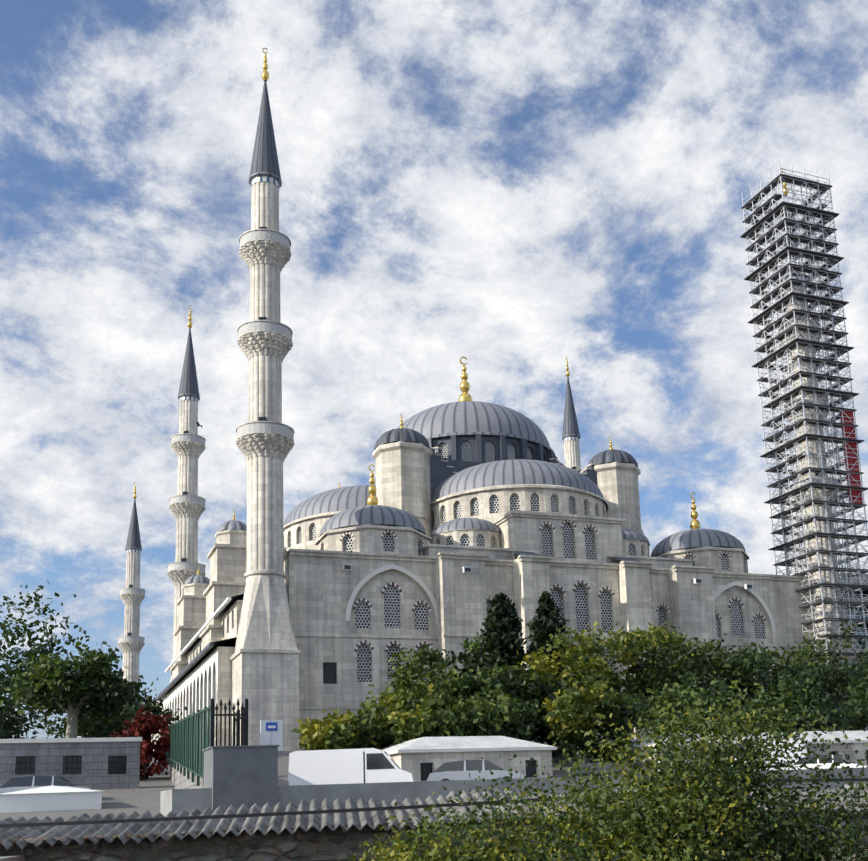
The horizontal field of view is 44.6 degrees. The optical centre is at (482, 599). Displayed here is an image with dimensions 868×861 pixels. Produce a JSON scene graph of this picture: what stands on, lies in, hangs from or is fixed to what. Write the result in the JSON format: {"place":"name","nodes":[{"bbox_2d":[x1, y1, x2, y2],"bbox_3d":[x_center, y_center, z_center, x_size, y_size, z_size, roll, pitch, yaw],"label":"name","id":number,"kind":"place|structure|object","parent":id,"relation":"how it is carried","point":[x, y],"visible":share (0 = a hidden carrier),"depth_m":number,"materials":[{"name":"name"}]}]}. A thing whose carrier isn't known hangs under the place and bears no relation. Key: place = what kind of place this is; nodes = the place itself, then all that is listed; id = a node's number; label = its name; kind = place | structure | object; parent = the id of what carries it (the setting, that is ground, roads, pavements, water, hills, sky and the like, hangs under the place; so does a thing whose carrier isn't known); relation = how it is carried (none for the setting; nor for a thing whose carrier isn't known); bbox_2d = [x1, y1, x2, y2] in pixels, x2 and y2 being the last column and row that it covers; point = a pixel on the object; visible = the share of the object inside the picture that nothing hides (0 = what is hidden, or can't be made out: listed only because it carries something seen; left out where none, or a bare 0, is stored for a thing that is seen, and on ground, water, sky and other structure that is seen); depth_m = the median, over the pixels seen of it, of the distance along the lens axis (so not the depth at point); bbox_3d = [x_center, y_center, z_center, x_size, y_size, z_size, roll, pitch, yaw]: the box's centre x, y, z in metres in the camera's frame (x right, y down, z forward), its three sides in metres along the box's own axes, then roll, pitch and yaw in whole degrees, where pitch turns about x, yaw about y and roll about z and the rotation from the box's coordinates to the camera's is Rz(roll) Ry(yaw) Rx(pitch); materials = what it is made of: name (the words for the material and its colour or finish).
{"place":"outdoors","nodes":[
{"label":"outdoors","id":0,"kind":"place"},
{"bbox_2d":[150,684,168,750],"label":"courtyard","id":1,"kind":"structure","parent":0,"point":[154,736],"depth_m":164.00,"materials":[{"name":"stone"}]},
{"bbox_2d":[0,745,867,819],"bbox_3d":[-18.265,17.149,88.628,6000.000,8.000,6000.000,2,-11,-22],"label":"ground","id":2,"kind":"structure","parent":0,"point":[143,797],"depth_m":52.73,"materials":[{"name":"grey concrete"}]},
{"bbox_2d":[0,855,24,860],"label":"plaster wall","id":3,"kind":"structure","parent":2,"relation":"on","point":[14,858],"depth_m":13.25,"materials":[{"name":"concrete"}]},
{"bbox_2d":[0,657,36,738],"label":"tree","id":4,"kind":"object","parent":2,"relation":"on","point":[8,684],"visible":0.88,"depth_m":64.53,"materials":[{"name":"green plant"}]},
{"bbox_2d":[0,579,90,738],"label":"tree","id":5,"kind":"object","parent":2,"relation":"on","point":[7,711],"visible":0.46,"depth_m":86.24,"materials":[{"name":"green plant"}]},
{"bbox_2d":[0,776,97,793],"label":"grey car","id":6,"kind":"object","parent":2,"relation":"on","point":[19,784],"visible":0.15,"depth_m":49.44,"materials":[{"name":"silver metal"}]},
{"bbox_2d":[0,785,102,812],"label":"tent","id":7,"kind":"object","parent":2,"relation":"on","point":[52,798],"visible":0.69,"depth_m":45.70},
{"bbox_2d":[0,737,141,789],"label":"building","id":8,"kind":"structure","parent":2,"relation":"on","point":[104,763],"depth_m":56.04,"materials":[{"name":"stone"}]},
{"bbox_2d":[0,641,147,737],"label":"plane tree","id":9,"kind":"object","parent":2,"relation":"on","point":[94,682],"visible":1,"depth_m":73.48,"materials":[{"name":"green plant"}]},
{"bbox_2d":[32,673,186,741],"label":"tree","id":10,"kind":"object","parent":2,"relation":"on","point":[52,730],"visible":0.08,"depth_m":103.06,"materials":[{"name":"green plant"}]},
{"bbox_2d":[59,701,179,742],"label":"bush","id":11,"kind":"object","parent":2,"relation":"on","point":[104,729],"visible":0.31,"depth_m":92.82,"materials":[{"name":"green plant"}]},
{"bbox_2d":[118,482,144,703],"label":"minaret","id":12,"kind":"object","parent":2,"relation":"on","point":[131,643],"visible":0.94,"depth_m":192.67,"materials":[{"name":"stone"}]},
{"bbox_2d":[107,704,172,779],"bbox_3d":[-19.888,8.867,62.581,4.434,5.219,3.724,2,-11,-22],"label":"shrub","id":13,"kind":"object","parent":2,"relation":"on","point":[145,726],"visible":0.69,"depth_m":62.36,"materials":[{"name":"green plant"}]},
{"bbox_2d":[167,305,205,681],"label":"minaret","id":14,"kind":"object","parent":2,"relation":"on","point":[187,502],"visible":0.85,"depth_m":147.19,"materials":[{"name":"stone"}]},
{"bbox_2d":[163,703,214,788],"bbox_3d":[-15.363,8.575,53.080,0.148,7.544,49.179,1,-11,-18],"label":"green fence","id":15,"kind":"object","parent":2,"relation":"on","point":[189,736],"visible":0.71,"depth_m":42.23,"materials":[{"name":"teal metal"}]},
{"bbox_2d":[230,48,300,749],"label":"minaret","id":16,"kind":"object","parent":2,"relation":"on","point":[264,657],"visible":1,"depth_m":92.45,"materials":[{"name":"stone"}]},
{"bbox_2d":[260,720,282,750],"bbox_3d":[-6.532,5.225,32.651,0.680,2.950,0.095,2,-11,-22],"label":"sign board","id":17,"kind":"object","parent":2,"relation":"on","point":[271,732],"visible":0.79,"depth_m":32.83,"materials":[{"name":"silver metal"}]},
{"bbox_2d":[291,708,391,750],"bbox_3d":[-8.650,9.068,65.271,6.176,4.659,6.103,2,-11,-22],"label":"bush","id":18,"kind":"object","parent":2,"relation":"on","point":[343,731],"visible":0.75,"depth_m":64.07,"materials":[{"name":"green plant"}]},
{"bbox_2d":[288,748,415,785],"bbox_3d":[-6.237,8.490,50.867,5.900,2.441,2.060,-2,-11,-1],"label":"white van","id":19,"kind":"object","parent":2,"relation":"on","point":[342,766],"visible":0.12,"depth_m":49.94,"materials":[{"name":"white metal"}]},
{"bbox_2d":[321,692,419,748],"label":"bush","id":20,"kind":"object","parent":2,"relation":"on","point":[374,711],"visible":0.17,"depth_m":66.91,"materials":[{"name":"green plant"}]},
{"bbox_2d":[366,679,470,727],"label":"tree","id":21,"kind":"object","parent":2,"relation":"on","point":[418,694],"visible":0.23,"depth_m":73.27,"materials":[{"name":"green plant"}]},
{"bbox_2d":[381,693,468,748],"bbox_3d":[-3.715,8.703,65.592,5.782,5.562,6.753,2,-11,-22],"label":"bush","id":22,"kind":"object","parent":2,"relation":"on","point":[443,724],"visible":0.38,"depth_m":63.76,"materials":[{"name":"green plant"}]},
{"bbox_2d":[368,636,497,703],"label":"tree","id":23,"kind":"object","parent":2,"relation":"on","point":[429,661],"visible":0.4,"depth_m":77.10,"materials":[{"name":"green plant"}]},
{"bbox_2d":[0,778,867,860],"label":"tiled roof","id":24,"kind":"structure","parent":2,"relation":"on","point":[267,831],"depth_m":14.20,"materials":[{"name":"tile"}]},
{"bbox_2d":[425,660,524,735],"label":"tree","id":25,"kind":"object","parent":2,"relation":"on","point":[492,682],"visible":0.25,"depth_m":74.17,"materials":[{"name":"green plant"}]},
{"bbox_2d":[427,760,523,780],"bbox_3d":[-0.265,8.198,49.007,4.510,1.462,1.800,-3,-11,2],"label":"silver car","id":26,"kind":"object","parent":2,"relation":"on","point":[453,770],"visible":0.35,"depth_m":48.21,"materials":[{"name":"grey metal"}]},
{"bbox_2d":[338,820,623,860],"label":"bush","id":27,"kind":"object","parent":2,"relation":"on","point":[403,851],"visible":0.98,"depth_m":8.94,"materials":[{"name":"green plant"}]},
{"bbox_2d":[429,686,546,743],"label":"bush","id":28,"kind":"object","parent":2,"relation":"on","point":[484,717],"visible":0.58,"depth_m":65.21,"materials":[{"name":"green plant"}]},
{"bbox_2d":[160,767,867,826],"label":"ledge wall","id":29,"kind":"structure","parent":2,"relation":"on","point":[178,801],"depth_m":29.86,"materials":[{"name":"concrete"}]},
{"bbox_2d":[210,698,247,746],"bbox_3d":[-7.423,4.290,30.267,1.042,2.747,2.060,2,-11,-22],"label":"iron railing","id":30,"kind":"object","parent":29,"relation":"on","point":[238,716],"visible":0.44,"depth_m":29.52,"materials":[{"name":"black metal"}]},
{"bbox_2d":[202,745,279,809],"bbox_3d":[-6.673,4.920,29.029,1.794,1.673,1.880,2,-11,-22],"label":"concrete block","id":31,"kind":"object","parent":29,"relation":"on","point":[237,777],"visible":0.89,"depth_m":28.23,"materials":[{"name":"grey concrete"}]},
{"bbox_2d":[475,592,555,745],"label":"conifer","id":32,"kind":"object","parent":2,"relation":"on","point":[501,624],"visible":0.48,"depth_m":84.11,"materials":[{"name":"green plant"}]},
{"bbox_2d":[474,664,588,747],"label":"tree","id":33,"kind":"object","parent":2,"relation":"on","point":[529,690],"visible":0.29,"depth_m":77.43,"materials":[{"name":"green plant"}]},
{"bbox_2d":[525,591,609,750],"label":"conifer","id":34,"kind":"object","parent":2,"relation":"on","point":[544,625],"visible":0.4,"depth_m":88.23,"materials":[{"name":"green plant"}]},
{"bbox_2d":[562,357,581,470],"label":"minaret","id":35,"kind":"object","parent":2,"relation":"on","point":[571,437],"visible":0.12,"depth_m":172.89,"materials":[{"name":"stone"}]},
{"bbox_2d":[517,625,637,753],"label":"tree","id":36,"kind":"object","parent":2,"relation":"on","point":[568,659],"visible":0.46,"depth_m":81.09,"materials":[{"name":"green plant"}]},
{"bbox_2d":[558,762,637,776],"bbox_3d":[5.525,8.855,52.398,4.510,1.462,1.800,-4,-11,7],"label":"dark car","id":37,"kind":"object","parent":2,"relation":"on","point":[606,768],"visible":0.08,"depth_m":51.69,"materials":[{"name":"grey"}]},
{"bbox_2d":[541,676,663,762],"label":"bush","id":38,"kind":"object","parent":2,"relation":"on","point":[571,707],"visible":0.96,"depth_m":70.89,"materials":[{"name":"green plant"}]},
{"bbox_2d":[342,653,867,860],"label":"bush","id":39,"kind":"object","parent":2,"relation":"on","point":[696,795],"visible":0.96,"depth_m":9.66,"materials":[{"name":"green plant"}]},
{"bbox_2d":[553,621,678,732],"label":"tree","id":40,"kind":"object","parent":2,"relation":"on","point":[627,645],"visible":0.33,"depth_m":84.51,"materials":[{"name":"green plant"}]},
{"bbox_2d":[380,731,867,781],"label":"building","id":41,"kind":"structure","parent":2,"relation":"on","point":[422,759],"depth_m":60.96,"materials":[{"name":"stone"}]},
{"bbox_2d":[613,619,731,734],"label":"tree","id":42,"kind":"object","parent":2,"relation":"on","point":[670,637],"visible":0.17,"depth_m":88.48,"materials":[{"name":"green plant"}]},
{"bbox_2d":[634,663,754,733],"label":"bush","id":43,"kind":"object","parent":2,"relation":"on","point":[713,690],"visible":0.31,"depth_m":76.53,"materials":[{"name":"green plant"}]},
{"bbox_2d":[668,637,785,728],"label":"tree","id":44,"kind":"object","parent":2,"relation":"on","point":[745,676],"visible":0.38,"depth_m":91.77,"materials":[{"name":"green plant"}]},
{"bbox_2d":[727,739,806,769],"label":"white van","id":45,"kind":"object","parent":2,"relation":"on","point":[789,752],"visible":0.04,"depth_m":71.00,"materials":[{"name":"white metal"}]},
{"bbox_2d":[705,640,836,728],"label":"tree","id":46,"kind":"object","parent":2,"relation":"on","point":[763,657],"visible":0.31,"depth_m":97.33,"materials":[{"name":"green plant"}]},
{"bbox_2d":[742,665,852,731],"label":"bush","id":47,"kind":"object","parent":2,"relation":"on","point":[815,697],"visible":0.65,"depth_m":81.55,"materials":[{"name":"green plant"}]},
{"bbox_2d":[740,161,867,730],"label":"scaffolding","id":48,"kind":"object","parent":2,"relation":"on","point":[848,440],"visible":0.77,"depth_m":118.09,"materials":[{"name":"silver metal"}]},
{"bbox_2d":[757,633,867,724],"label":"tree","id":49,"kind":"object","parent":2,"relation":"on","point":[806,651],"visible":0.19,"depth_m":103.18,"materials":[{"name":"green plant"}]},
{"bbox_2d":[778,168,867,730],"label":"minaret","id":50,"kind":"object","parent":2,"relation":"on","point":[824,574],"visible":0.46,"depth_m":116.08,"materials":[{"name":"stone"}]},
{"bbox_2d":[789,755,866,769],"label":"white car","id":51,"kind":"object","parent":2,"relation":"on","point":[828,764],"visible":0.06,"depth_m":63.34,"materials":[{"name":"white metal"}]},
{"bbox_2d":[795,618,867,730],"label":"tree","id":52,"kind":"object","parent":2,"relation":"on","point":[860,662],"visible":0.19,"depth_m":107.75,"materials":[{"name":"green plant"}]},
{"bbox_2d":[832,675,867,730],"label":"tree","id":53,"kind":"object","parent":2,"relation":"on","point":[859,703],"visible":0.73,"depth_m":88.57,"materials":[{"name":"green plant"}]},
{"bbox_2d":[839,564,867,652],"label":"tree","id":54,"kind":"object","parent":2,"relation":"on","point":[860,609],"visible":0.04,"depth_m":120.83,"materials":[{"name":"green plant"}]},
{"bbox_2d":[0,0,867,738],"label":"sky","id":55,"kind":"structure","parent":0,"point":[515,189],"materials":[{"name":"blue"}]},
{"bbox_2d":[155,356,814,749],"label":"mosque","id":56,"kind":"structure","parent":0,"point":[495,498],"depth_m":105.15,"materials":[{"name":"stone"}]},
{"bbox_2d":[342,564,351,570],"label":"floodlight","id":57,"kind":"object","parent":56,"relation":"attached to","point":[346,567],"visible":1,"depth_m":94.42,"materials":[{"name":"black metal"}]},
{"bbox_2d":[462,566,471,572],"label":"floodlight","id":58,"kind":"object","parent":56,"relation":"attached to","point":[466,569],"visible":1,"depth_m":96.89,"materials":[{"name":"white metal"}]},
{"bbox_2d":[693,578,701,583],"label":"floodlight","id":59,"kind":"object","parent":56,"relation":"attached to","point":[697,580],"visible":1,"depth_m":106.36,"materials":[{"name":"white metal"}]},
{"bbox_2d":[744,584,752,588],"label":"floodlight","id":60,"kind":"object","parent":56,"relation":"attached to","point":[748,586],"visible":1,"depth_m":110.85,"materials":[{"name":"white metal"}]}
]}

